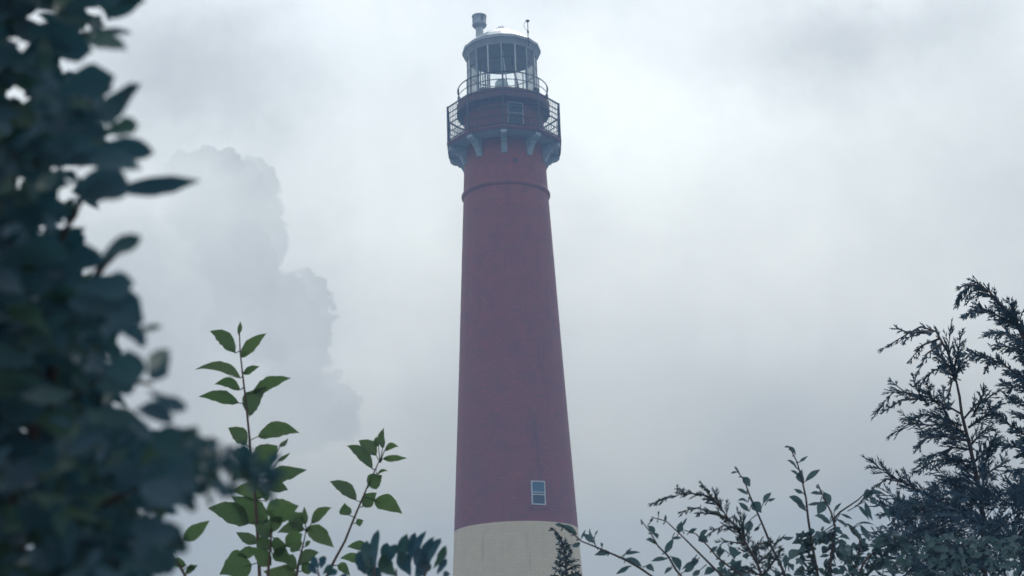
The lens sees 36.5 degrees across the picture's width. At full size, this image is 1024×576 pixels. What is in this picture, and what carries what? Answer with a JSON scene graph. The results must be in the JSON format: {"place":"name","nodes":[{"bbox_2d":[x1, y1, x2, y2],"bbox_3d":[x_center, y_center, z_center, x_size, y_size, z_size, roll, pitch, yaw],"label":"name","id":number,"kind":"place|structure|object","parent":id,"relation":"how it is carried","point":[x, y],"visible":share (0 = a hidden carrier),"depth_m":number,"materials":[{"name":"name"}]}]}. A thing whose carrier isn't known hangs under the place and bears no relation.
{"place":"outdoors","nodes":[
{"label":"outdoors","id":0,"kind":"place"},
{"bbox_2d":[6,0,1023,575],"label":"sky","id":1,"kind":"structure","parent":0,"point":[747,197],"materials":[{"name":"grey"}]},
{"label":"ground","id":2,"kind":"structure","parent":0,"visible":0},
{"bbox_2d":[0,0,287,575],"bbox_3d":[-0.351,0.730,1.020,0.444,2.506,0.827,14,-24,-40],"label":"bush","id":3,"kind":"object","parent":2,"relation":"on","point":[88,470],"visible":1,"depth_m":1.00,"materials":[{"name":"green plant"}]},
{"bbox_2d":[162,520,209,575],"bbox_3d":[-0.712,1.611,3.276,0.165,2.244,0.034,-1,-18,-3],"label":"sapling","id":4,"kind":"object","parent":2,"relation":"on","point":[193,532],"visible":0.66,"depth_m":3.61,"materials":[{"name":"green plant"}]},
{"bbox_2d":[195,322,305,575],"bbox_3d":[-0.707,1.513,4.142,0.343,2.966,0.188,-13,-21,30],"label":"sapling","id":5,"kind":"object","parent":2,"relation":"on","point":[245,508],"visible":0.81,"depth_m":4.50,"materials":[{"name":"green plant"}]},
{"bbox_2d":[251,498,332,575],"bbox_3d":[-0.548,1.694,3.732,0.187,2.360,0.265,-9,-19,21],"label":"sapling","id":6,"kind":"object","parent":2,"relation":"on","point":[284,511],"visible":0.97,"depth_m":3.98,"materials":[{"name":"green plant"}]},
{"bbox_2d":[326,428,405,575],"bbox_3d":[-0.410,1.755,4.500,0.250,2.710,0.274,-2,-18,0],"label":"sapling","id":7,"kind":"object","parent":2,"relation":"on","point":[364,450],"visible":0.94,"depth_m":4.76,"materials":[{"name":"green plant"}]},
{"bbox_2d":[308,529,449,575],"bbox_3d":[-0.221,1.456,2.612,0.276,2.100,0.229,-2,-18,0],"label":"lobed shrub","id":8,"kind":"object","parent":2,"relation":"on","point":[406,549],"visible":1,"depth_m":2.89,"materials":[{"name":"green plant"}]},
{"bbox_2d":[447,13,582,575],"bbox_3d":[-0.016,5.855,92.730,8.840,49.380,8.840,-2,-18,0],"label":"lighthouse","id":9,"kind":"object","parent":2,"relation":"on","point":[515,500],"visible":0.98,"depth_m":91.24,"materials":[{"name":"red paint"}]},
{"bbox_2d":[507,102,523,124],"bbox_3d":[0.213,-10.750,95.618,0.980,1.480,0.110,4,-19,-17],"label":"window","id":10,"kind":"structure","parent":9,"relation":"in","point":[510,103],"depth_m":95.61,"materials":[{"name":"blue glass"}]},
{"bbox_2d":[529,480,547,508],"bbox_3d":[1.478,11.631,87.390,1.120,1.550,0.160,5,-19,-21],"label":"window","id":11,"kind":"structure","parent":9,"relation":"in","point":[538,493],"depth_m":87.37,"materials":[{"name":"blue glass"}]},
{"bbox_2d":[548,527,581,575],"bbox_3d":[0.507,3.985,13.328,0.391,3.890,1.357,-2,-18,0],"label":"cedar tree","id":12,"kind":"object","parent":2,"relation":"on","point":[564,549],"visible":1,"depth_m":13.86,"materials":[{"name":"green plant"}]},
{"bbox_2d":[555,511,742,575],"bbox_3d":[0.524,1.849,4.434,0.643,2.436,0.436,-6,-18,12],"label":"leafy shrub","id":13,"kind":"object","parent":2,"relation":"on","point":[735,566],"visible":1,"depth_m":4.71,"materials":[{"name":"green plant"}]},
{"bbox_2d":[648,481,785,575],"bbox_3d":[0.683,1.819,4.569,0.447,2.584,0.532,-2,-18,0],"label":"cedar tree","id":14,"kind":"object","parent":2,"relation":"on","point":[741,536],"visible":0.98,"depth_m":4.90,"materials":[{"name":"green plant"}]},
{"bbox_2d":[715,446,1023,575],"bbox_3d":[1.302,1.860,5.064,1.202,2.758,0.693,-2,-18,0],"label":"leafy shrub","id":15,"kind":"object","parent":2,"relation":"on","point":[844,553],"visible":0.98,"depth_m":5.34,"materials":[{"name":"green plant"}]},
{"bbox_2d":[860,318,1023,575],"bbox_3d":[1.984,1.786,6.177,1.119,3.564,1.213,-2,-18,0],"label":"cedar tree","id":16,"kind":"object","parent":2,"relation":"on","point":[940,513],"visible":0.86,"depth_m":6.49,"materials":[{"name":"green plant"}]},
{"bbox_2d":[953,276,1023,510],"bbox_3d":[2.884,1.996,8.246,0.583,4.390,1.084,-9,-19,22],"label":"cedar tree","id":17,"kind":"object","parent":2,"relation":"on","point":[1009,317],"visible":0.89,"depth_m":8.78,"materials":[{"name":"green plant"}]}
]}

